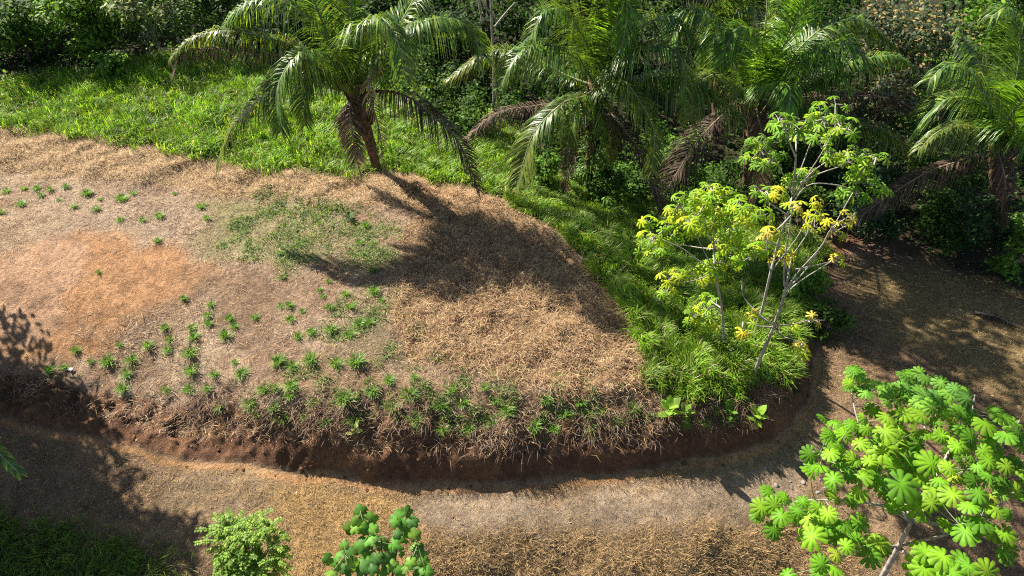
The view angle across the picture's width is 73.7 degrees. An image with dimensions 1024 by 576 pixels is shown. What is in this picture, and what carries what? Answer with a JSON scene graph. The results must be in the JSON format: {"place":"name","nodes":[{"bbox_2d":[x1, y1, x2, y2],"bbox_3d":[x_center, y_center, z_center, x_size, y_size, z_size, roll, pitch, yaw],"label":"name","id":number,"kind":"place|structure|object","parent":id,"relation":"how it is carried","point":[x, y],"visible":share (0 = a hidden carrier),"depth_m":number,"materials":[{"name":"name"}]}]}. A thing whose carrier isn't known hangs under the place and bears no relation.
{"place":"outdoors","nodes":[
{"label":"outdoors","id":0,"kind":"place"},
{"bbox_2d":[0,41,558,192],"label":"meadow grass","id":1,"kind":"structure","parent":0,"point":[144,77],"depth_m":25.86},
{"bbox_2d":[0,76,847,454],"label":"dry grass","id":2,"kind":"structure","parent":0,"point":[440,216],"depth_m":19.78,"materials":[{"name":"plant"}]},
{"bbox_2d":[140,283,822,485],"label":"earth bank","id":3,"kind":"structure","parent":0,"point":[403,464],"depth_m":17.09,"materials":[{"name":"soil"}]},
{"bbox_2d":[175,341,198,362],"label":"grass tuft","id":4,"kind":"object","parent":3,"relation":"on","point":[189,351],"visible":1,"depth_m":18.30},
{"bbox_2d":[179,381,194,396],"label":"grass tuft","id":5,"kind":"object","parent":3,"relation":"on","point":[187,386],"visible":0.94,"depth_m":17.94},
{"bbox_2d":[182,360,201,378],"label":"grass tuft","id":6,"kind":"object","parent":3,"relation":"on","point":[189,370],"visible":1,"depth_m":18.12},
{"bbox_2d":[238,393,258,413],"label":"grass tuft","id":7,"kind":"object","parent":3,"relation":"on","point":[250,404],"visible":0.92,"depth_m":17.30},
{"bbox_2d":[280,387,296,402],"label":"grass tuft","id":8,"kind":"object","parent":3,"relation":"on","point":[290,397],"visible":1,"depth_m":17.25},
{"bbox_2d":[331,386,357,412],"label":"grass tuft","id":9,"kind":"object","parent":3,"relation":"on","point":[342,395],"visible":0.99,"depth_m":17.04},
{"bbox_2d":[341,411,365,428],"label":"grass tuft","id":10,"kind":"object","parent":3,"relation":"on","point":[353,421],"visible":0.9,"depth_m":16.97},
{"bbox_2d":[346,420,362,434],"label":"broadleaf weed","id":11,"kind":"object","parent":3,"relation":"on","point":[359,430],"visible":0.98,"depth_m":16.91,"materials":[{"name":"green plant"}]},
{"bbox_2d":[362,385,379,398],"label":"grass tuft","id":12,"kind":"object","parent":3,"relation":"on","point":[370,392],"visible":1,"depth_m":17.15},
{"bbox_2d":[380,395,402,416],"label":"grass tuft","id":13,"kind":"object","parent":3,"relation":"on","point":[389,404],"visible":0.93,"depth_m":16.97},
{"bbox_2d":[396,385,420,404],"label":"grass tuft","id":14,"kind":"object","parent":3,"relation":"on","point":[410,396],"visible":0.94,"depth_m":17.09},
{"bbox_2d":[404,410,428,431],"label":"grass tuft","id":15,"kind":"object","parent":3,"relation":"on","point":[413,420],"visible":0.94,"depth_m":16.86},
{"bbox_2d":[434,421,451,435],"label":"grass tuft","id":16,"kind":"object","parent":3,"relation":"on","point":[440,430],"visible":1,"depth_m":16.82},
{"bbox_2d":[454,394,471,410],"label":"grass tuft","id":17,"kind":"object","parent":3,"relation":"on","point":[463,402],"visible":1,"depth_m":16.99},
{"bbox_2d":[459,422,476,434],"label":"grass tuft","id":18,"kind":"object","parent":3,"relation":"on","point":[468,428],"visible":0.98,"depth_m":16.84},
{"bbox_2d":[128,285,814,469],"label":"dry roots","id":19,"kind":"object","parent":3,"relation":"on","point":[397,408],"visible":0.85,"depth_m":17.05,"materials":[{"name":"plant"}]},
{"bbox_2d":[480,411,499,429],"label":"grass tuft","id":20,"kind":"object","parent":3,"relation":"on","point":[489,418],"visible":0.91,"depth_m":16.90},
{"bbox_2d":[496,399,516,418],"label":"grass tuft","id":21,"kind":"object","parent":3,"relation":"on","point":[504,407],"visible":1,"depth_m":16.90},
{"bbox_2d":[524,417,544,435],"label":"grass tuft","id":22,"kind":"object","parent":3,"relation":"on","point":[535,428],"visible":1,"depth_m":16.83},
{"bbox_2d":[556,408,577,421],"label":"grass tuft","id":23,"kind":"object","parent":3,"relation":"on","point":[564,414],"visible":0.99,"depth_m":16.96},
{"bbox_2d":[625,398,643,417],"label":"grass tuft","id":24,"kind":"object","parent":3,"relation":"on","point":[635,405],"visible":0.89,"depth_m":17.18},
{"bbox_2d":[656,394,680,416],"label":"broadleaf weed","id":25,"kind":"object","parent":3,"relation":"on","point":[671,403],"visible":0.98,"depth_m":17.05,"materials":[{"name":"green plant"}]},
{"bbox_2d":[680,402,694,419],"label":"broadleaf weed","id":26,"kind":"object","parent":3,"relation":"on","point":[688,408],"visible":0.97,"depth_m":17.18,"materials":[{"name":"green plant"}]},
{"bbox_2d":[720,401,739,421],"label":"broadleaf weed","id":27,"kind":"object","parent":3,"relation":"on","point":[729,407],"visible":0.96,"depth_m":17.47,"materials":[{"name":"green plant"}]},
{"bbox_2d":[746,402,768,426],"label":"broadleaf weed","id":28,"kind":"object","parent":3,"relation":"on","point":[759,412],"visible":0.95,"depth_m":17.52,"materials":[{"name":"green plant"}]},
{"bbox_2d":[734,185,857,376],"bbox_3d":[6.505,0.015,16.206,2.165,6.674,3.522,22,47,23],"label":"hand leaf tree","id":29,"kind":"object","parent":3,"relation":"on","point":[796,208],"visible":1,"depth_m":15.29,"materials":[{"name":"yellow plant"}]},
{"bbox_2d":[775,267,834,305],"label":"shrub","id":30,"kind":"object","parent":3,"relation":"on","point":[796,290],"visible":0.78,"depth_m":20.93,"materials":[{"name":"green plant"}]},
{"bbox_2d":[799,296,855,343],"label":"shrub","id":31,"kind":"object","parent":3,"relation":"on","point":[838,320],"visible":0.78,"depth_m":20.43,"materials":[{"name":"green plant"}]},
{"bbox_2d":[0,0,1023,575],"bbox_3d":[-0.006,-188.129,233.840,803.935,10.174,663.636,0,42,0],"label":"ground","id":32,"kind":"structure","parent":0,"point":[42,296],"depth_m":19.78,"materials":[{"name":"soil"}]},
{"bbox_2d":[0,437,27,480],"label":"palm tree","id":33,"kind":"object","parent":32,"relation":"on","point":[6,456],"visible":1,"depth_m":14.22,"materials":[{"name":"green plant"}]},
{"bbox_2d":[0,0,80,61],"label":"forest tree","id":34,"kind":"object","parent":32,"relation":"on","point":[19,26],"visible":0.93,"depth_m":27.55,"materials":[{"name":"green plant"}]},
{"bbox_2d":[0,499,196,575],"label":"verge grass","id":35,"kind":"structure","parent":32,"relation":"on","point":[120,568],"depth_m":15.42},
{"bbox_2d":[34,0,162,64],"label":"forest tree","id":36,"kind":"object","parent":32,"relation":"on","point":[99,29],"visible":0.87,"depth_m":28.09,"materials":[{"name":"green plant"}]},
{"bbox_2d":[96,353,116,367],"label":"grass tuft","id":37,"kind":"object","parent":32,"relation":"on","point":[104,361],"visible":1,"depth_m":18.57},
{"bbox_2d":[88,50,130,82],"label":"shrub","id":38,"kind":"object","parent":32,"relation":"on","point":[111,58],"visible":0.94,"depth_m":27.48,"materials":[{"name":"green plant"}]},
{"bbox_2d":[114,381,128,397],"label":"grass tuft","id":39,"kind":"object","parent":32,"relation":"on","point":[119,389],"visible":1,"depth_m":18.18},
{"bbox_2d":[113,191,132,202],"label":"grass tuft","id":40,"kind":"object","parent":32,"relation":"on","point":[121,197],"visible":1,"depth_m":22.43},
{"bbox_2d":[118,367,134,380],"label":"grass tuft","id":41,"kind":"object","parent":32,"relation":"on","point":[125,373],"visible":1,"depth_m":18.38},
{"bbox_2d":[121,351,141,366],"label":"grass tuft","id":42,"kind":"object","parent":32,"relation":"on","point":[130,358],"visible":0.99,"depth_m":18.55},
{"bbox_2d":[99,0,184,56],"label":"pale shrub","id":43,"kind":"object","parent":32,"relation":"on","point":[129,3],"visible":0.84,"depth_m":28.27,"materials":[{"name":"green plant"}]},
{"bbox_2d":[107,0,211,23],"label":"forest tree","id":44,"kind":"object","parent":32,"relation":"on","point":[155,5],"visible":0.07,"depth_m":32.02,"materials":[{"name":"green plant"}]},
{"bbox_2d":[162,0,204,44],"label":"bare tree","id":45,"kind":"object","parent":32,"relation":"on","point":[176,24],"visible":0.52,"depth_m":28.89,"materials":[{"name":"grey plant"}]},
{"bbox_2d":[136,0,266,48],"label":"forest tree","id":46,"kind":"object","parent":32,"relation":"on","point":[219,16],"visible":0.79,"depth_m":28.68,"materials":[{"name":"green plant"}]},
{"bbox_2d":[216,327,235,341],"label":"grass tuft","id":47,"kind":"object","parent":32,"relation":"on","point":[224,335],"visible":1,"depth_m":18.52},
{"bbox_2d":[234,365,251,381],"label":"grass tuft","id":48,"kind":"object","parent":32,"relation":"on","point":[240,370],"visible":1,"depth_m":17.70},
{"bbox_2d":[211,0,317,34],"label":"forest tree","id":49,"kind":"object","parent":32,"relation":"on","point":[237,2],"visible":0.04,"depth_m":32.40,"materials":[{"name":"green plant"}]},
{"bbox_2d":[268,351,287,369],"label":"grass tuft","id":50,"kind":"object","parent":32,"relation":"on","point":[278,360],"visible":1,"depth_m":17.82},
{"bbox_2d":[282,378,299,392],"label":"grass tuft","id":51,"kind":"object","parent":32,"relation":"on","point":[289,383],"visible":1,"depth_m":17.36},
{"bbox_2d":[286,359,300,372],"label":"grass tuft","id":52,"kind":"object","parent":32,"relation":"on","point":[291,363],"visible":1,"depth_m":17.72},
{"bbox_2d":[299,349,319,367],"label":"grass tuft","id":53,"kind":"object","parent":32,"relation":"on","point":[310,358],"visible":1,"depth_m":17.74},
{"bbox_2d":[233,0,396,66],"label":"forest tree","id":54,"kind":"object","parent":32,"relation":"on","point":[277,29],"visible":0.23,"depth_m":29.98,"materials":[{"name":"green plant"}]},
{"bbox_2d":[321,322,339,334],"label":"grass tuft","id":55,"kind":"object","parent":32,"relation":"on","point":[329,329],"visible":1,"depth_m":18.35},
{"bbox_2d":[168,0,495,197],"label":"palm tree","id":56,"kind":"object","parent":32,"relation":"on","point":[370,57],"visible":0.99,"depth_m":19.51,"materials":[{"name":"green plant"}]},
{"bbox_2d":[325,354,343,370],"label":"grass tuft","id":57,"kind":"object","parent":32,"relation":"on","point":[334,361],"visible":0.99,"depth_m":17.62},
{"bbox_2d":[343,348,368,371],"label":"grass tuft","id":58,"kind":"object","parent":32,"relation":"on","point":[352,360],"visible":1,"depth_m":17.62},
{"bbox_2d":[381,372,396,386],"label":"grass tuft","id":59,"kind":"object","parent":32,"relation":"on","point":[390,378],"visible":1,"depth_m":17.32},
{"bbox_2d":[349,0,469,65],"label":"forest tree","id":60,"kind":"object","parent":32,"relation":"on","point":[422,14],"visible":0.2,"depth_m":31.29,"materials":[{"name":"green plant"}]},
{"bbox_2d":[216,181,632,441],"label":"turf","id":61,"kind":"structure","parent":32,"relation":"on","point":[355,232],"depth_m":20.14,"materials":[{"name":"green plant"}]},
{"bbox_2d":[386,44,466,115],"bbox_3d":[-3.587,-8.192,28.206,3.782,2.993,2.897,17,45,18],"label":"shrub","id":62,"kind":"object","parent":32,"relation":"on","point":[436,97],"visible":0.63,"depth_m":27.73,"materials":[{"name":"green plant"}]},
{"bbox_2d":[410,0,543,98],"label":"forest tree","id":63,"kind":"object","parent":32,"relation":"on","point":[471,9],"visible":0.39,"depth_m":30.94,"materials":[{"name":"green plant"}]},
{"bbox_2d":[439,80,526,136],"bbox_3d":[-1.188,-7.046,27.291,3.532,2.716,3.441,0,42,0],"label":"shrub","id":64,"kind":"object","parent":32,"relation":"on","point":[466,104],"visible":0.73,"depth_m":26.71,"materials":[{"name":"green plant"}]},
{"bbox_2d":[478,0,514,127],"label":"bare tree","id":65,"kind":"object","parent":32,"relation":"on","point":[492,42],"visible":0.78,"depth_m":25.40,"materials":[{"name":"grey plant"}]},
{"bbox_2d":[493,62,501,139],"bbox_3d":[-0.555,-6.981,26.360,0.374,3.799,0.107,0,42,0],"label":"sapling","id":66,"kind":"object","parent":32,"relation":"on","point":[500,135],"visible":0.42,"depth_m":26.29,"materials":[{"name":"beige plant"}]},
{"bbox_2d":[93,284,927,545],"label":"soil clods","id":67,"kind":"object","parent":32,"relation":"on","point":[684,462],"visible":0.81,"depth_m":17.04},
{"bbox_2d":[0,0,1023,285],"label":"undergrowth","id":68,"kind":"object","parent":32,"relation":"on","point":[698,178],"visible":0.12,"depth_m":28.62,"materials":[{"name":"green plant"}]},
{"bbox_2d":[0,275,1023,575],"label":"dry stubble","id":69,"kind":"object","parent":32,"relation":"on","point":[602,549],"visible":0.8,"depth_m":16.46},
{"bbox_2d":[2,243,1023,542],"bbox_3d":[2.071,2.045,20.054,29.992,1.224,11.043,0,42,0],"label":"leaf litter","id":70,"kind":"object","parent":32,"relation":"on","point":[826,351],"visible":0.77,"depth_m":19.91,"materials":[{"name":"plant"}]},
{"bbox_2d":[484,0,550,43],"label":"forest tree","id":71,"kind":"object","parent":32,"relation":"on","point":[495,8],"visible":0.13,"depth_m":36.69,"materials":[{"name":"green plant"}]},
{"bbox_2d":[523,146,564,190],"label":"shrub","id":72,"kind":"object","parent":32,"relation":"on","point":[548,168],"visible":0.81,"depth_m":24.58,"materials":[{"name":"green plant"}]},
{"bbox_2d":[480,0,639,119],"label":"forest tree","id":73,"kind":"object","parent":32,"relation":"on","point":[522,29],"visible":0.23,"depth_m":28.66,"materials":[{"name":"green plant"}]},
{"bbox_2d":[535,90,599,160],"bbox_3d":[2.199,-6.407,27.657,2.792,2.966,3.404,0,42,0],"label":"shrub","id":74,"kind":"object","parent":32,"relation":"on","point":[554,143],"visible":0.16,"depth_m":26.76,"materials":[{"name":"green plant"}]},
{"bbox_2d":[568,0,604,181],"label":"forest tree","id":75,"kind":"object","parent":32,"relation":"on","point":[584,79],"visible":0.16,"depth_m":21.65,"materials":[{"name":"green plant"}]},
{"bbox_2d":[443,0,748,215],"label":"palm tree","id":76,"kind":"object","parent":32,"relation":"on","point":[590,109],"visible":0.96,"depth_m":21.25,"materials":[{"name":"green plant"}]},
{"bbox_2d":[572,163,634,209],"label":"shrub","id":77,"kind":"object","parent":32,"relation":"on","point":[616,180],"visible":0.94,"depth_m":24.47,"materials":[{"name":"green plant"}]},
{"bbox_2d":[605,166,665,206],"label":"shrub","id":78,"kind":"object","parent":32,"relation":"on","point":[638,187],"visible":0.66,"depth_m":25.02,"materials":[{"name":"green plant"}]},
{"bbox_2d":[563,0,709,99],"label":"forest tree","id":79,"kind":"object","parent":32,"relation":"on","point":[638,70],"visible":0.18,"depth_m":32.04,"materials":[{"name":"green plant"}]},
{"bbox_2d":[469,133,835,406],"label":"slope grass","id":80,"kind":"structure","parent":32,"relation":"on","point":[609,235],"depth_m":20.49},
{"bbox_2d":[622,119,712,183],"bbox_3d":[6.121,-5.313,27.147,3.132,2.751,2.896,20,46,21],"label":"shrub","id":81,"kind":"object","parent":32,"relation":"on","point":[670,139],"visible":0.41,"depth_m":26.65,"materials":[{"name":"green plant"}]},
{"bbox_2d":[671,0,713,138],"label":"forest tree","id":82,"kind":"object","parent":32,"relation":"on","point":[674,123],"visible":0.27,"depth_m":26.70,"materials":[{"name":"green plant"}]},
{"bbox_2d":[633,182,774,342],"bbox_3d":[4.747,-0.230,17.023,3.438,5.806,3.374,0,42,0],"label":"hand leaf tree","id":83,"kind":"object","parent":32,"relation":"on","point":[708,272],"visible":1,"depth_m":16.13,"materials":[{"name":"green plant"}]},
{"bbox_2d":[658,0,770,141],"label":"tree","id":84,"kind":"object","parent":32,"relation":"on","point":[734,9],"visible":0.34,"depth_m":25.88,"materials":[{"name":"green plant"}]},
{"bbox_2d":[640,0,792,103],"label":"forest tree","id":85,"kind":"object","parent":32,"relation":"on","point":[691,2],"visible":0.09,"depth_m":31.49,"materials":[{"name":"green plant"}]},
{"bbox_2d":[708,147,768,208],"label":"shrub","id":86,"kind":"object","parent":32,"relation":"on","point":[726,168],"visible":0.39,"depth_m":25.17,"materials":[{"name":"green plant"}]},
{"bbox_2d":[729,130,812,202],"bbox_3d":[10.152,-4.521,26.154,3.055,2.964,3.083,-22,46,-22],"label":"shrub","id":87,"kind":"object","parent":32,"relation":"on","point":[788,162],"visible":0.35,"depth_m":26.14,"materials":[{"name":"green plant"}]},
{"bbox_2d":[731,0,826,149],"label":"forest tree","id":88,"kind":"object","parent":32,"relation":"on","point":[768,109],"visible":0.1,"depth_m":27.53,"materials":[{"name":"green plant"}]},
{"bbox_2d":[650,0,920,216],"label":"palm tree","id":89,"kind":"object","parent":32,"relation":"on","point":[773,73],"visible":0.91,"depth_m":21.81,"materials":[{"name":"green plant"}]},
{"bbox_2d":[768,122,837,178],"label":"shrub","id":90,"kind":"object","parent":32,"relation":"on","point":[802,146],"visible":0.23,"depth_m":26.77,"materials":[{"name":"green plant"}]},
{"bbox_2d":[730,0,880,91],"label":"forest tree","id":91,"kind":"object","parent":32,"relation":"on","point":[839,5],"visible":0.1,"depth_m":30.02,"materials":[{"name":"green plant"}]},
{"bbox_2d":[737,96,894,333],"bbox_3d":[6.858,-1.450,17.000,3.751,7.899,4.018,0,42,0],"label":"hand leaf tree","id":92,"kind":"object","parent":32,"relation":"on","point":[810,125],"visible":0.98,"depth_m":15.65,"materials":[{"name":"green plant"}]},
{"bbox_2d":[782,174,856,225],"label":"shrub","id":93,"kind":"object","parent":32,"relation":"on","point":[808,194],"visible":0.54,"depth_m":24.52,"materials":[{"name":"green plant"}]},
{"bbox_2d":[789,0,873,56],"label":"forest tree","id":94,"kind":"object","parent":32,"relation":"on","point":[860,6],"visible":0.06,"depth_m":34.39,"materials":[{"name":"green plant"}]},
{"bbox_2d":[819,121,906,187],"bbox_3d":[13.689,-5.336,26.947,3.440,3.164,2.892,25,48,25],"label":"shrub","id":95,"kind":"object","parent":32,"relation":"on","point":[844,147],"visible":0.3,"depth_m":26.84,"materials":[{"name":"green plant"}]},
{"bbox_2d":[829,153,908,207],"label":"shrub","id":96,"kind":"object","parent":32,"relation":"on","point":[886,179],"visible":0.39,"depth_m":25.30,"materials":[{"name":"green plant"}]},
{"bbox_2d":[836,189,906,241],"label":"shrub","id":97,"kind":"object","parent":32,"relation":"on","point":[885,224],"visible":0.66,"depth_m":23.55,"materials":[{"name":"green plant"}]},
{"bbox_2d":[808,0,985,108],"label":"forest tree","id":98,"kind":"object","parent":32,"relation":"on","point":[893,11],"visible":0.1,"depth_m":30.16,"materials":[{"name":"green plant"}]},
{"bbox_2d":[826,0,988,151],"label":"flowering tree","id":99,"kind":"object","parent":32,"relation":"on","point":[900,89],"visible":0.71,"depth_m":24.96,"materials":[{"name":"leaf"},{"name":"flower petals"},{"name":"dark bark"}]},
{"bbox_2d":[888,101,972,186],"bbox_3d":[16.446,-5.663,27.332,3.130,3.260,3.306,19,45,20],"label":"shrub","id":100,"kind":"object","parent":32,"relation":"on","point":[914,153],"visible":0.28,"depth_m":26.86,"materials":[{"name":"green plant"}]},
{"bbox_2d":[843,3,1023,237],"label":"palm tree","id":101,"kind":"object","parent":32,"relation":"on","point":[999,126],"visible":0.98,"depth_m":20.08,"materials":[{"name":"green plant"}]},
{"bbox_2d":[910,180,976,256],"bbox_3d":[14.737,-2.300,23.516,2.232,2.450,2.609,0,42,0],"label":"shrub","id":102,"kind":"object","parent":32,"relation":"on","point":[934,209],"visible":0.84,"depth_m":23.03,"materials":[{"name":"green plant"}]},
{"bbox_2d":[901,0,1023,125],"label":"forest tree","id":103,"kind":"object","parent":32,"relation":"on","point":[971,15],"visible":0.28,"depth_m":27.04,"materials":[{"name":"green plant"}]},
{"bbox_2d":[918,153,1022,211],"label":"shrub","id":104,"kind":"object","parent":32,"relation":"on","point":[958,187],"visible":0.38,"depth_m":25.37,"materials":[{"name":"green plant"}]},
{"bbox_2d":[933,191,1022,254],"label":"shrub","id":105,"kind":"object","parent":32,"relation":"on","point":[979,223],"visible":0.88,"depth_m":22.24,"materials":[{"name":"green plant"}]},
{"bbox_2d":[935,0,1023,119],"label":"forest tree","id":106,"kind":"object","parent":32,"relation":"on","point":[1020,11],"visible":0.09,"depth_m":28.98,"materials":[{"name":"green plant"}]},
{"bbox_2d":[974,310,1017,327],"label":"fallen frond","id":107,"kind":"object","parent":32,"relation":"on","point":[996,316],"visible":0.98,"depth_m":20.84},
{"bbox_2d":[984,207,1023,281],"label":"shrub","id":108,"kind":"object","parent":32,"relation":"on","point":[1008,260],"visible":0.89,"depth_m":22.05,"materials":[{"name":"green plant"}]},
{"bbox_2d":[0,244,1023,575],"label":"dirt road","id":109,"kind":"structure","parent":0,"point":[482,516],"depth_m":16.74,"materials":[{"name":"soil"}]},
{"bbox_2d":[194,507,294,575],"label":"feathery shrub","id":110,"kind":"object","parent":109,"relation":"on","point":[242,559],"visible":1,"depth_m":14.47,"materials":[{"name":"green plant"}]},
{"bbox_2d":[322,504,434,575],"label":"lobed shrub","id":111,"kind":"object","parent":109,"relation":"on","point":[369,562],"visible":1,"depth_m":13.87,"materials":[{"name":"green plant"}]},
{"bbox_2d":[748,365,1023,575],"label":"hand leaf tree","id":112,"kind":"object","parent":109,"relation":"on","point":[874,547],"visible":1,"depth_m":13.13,"materials":[{"name":"green plant"}]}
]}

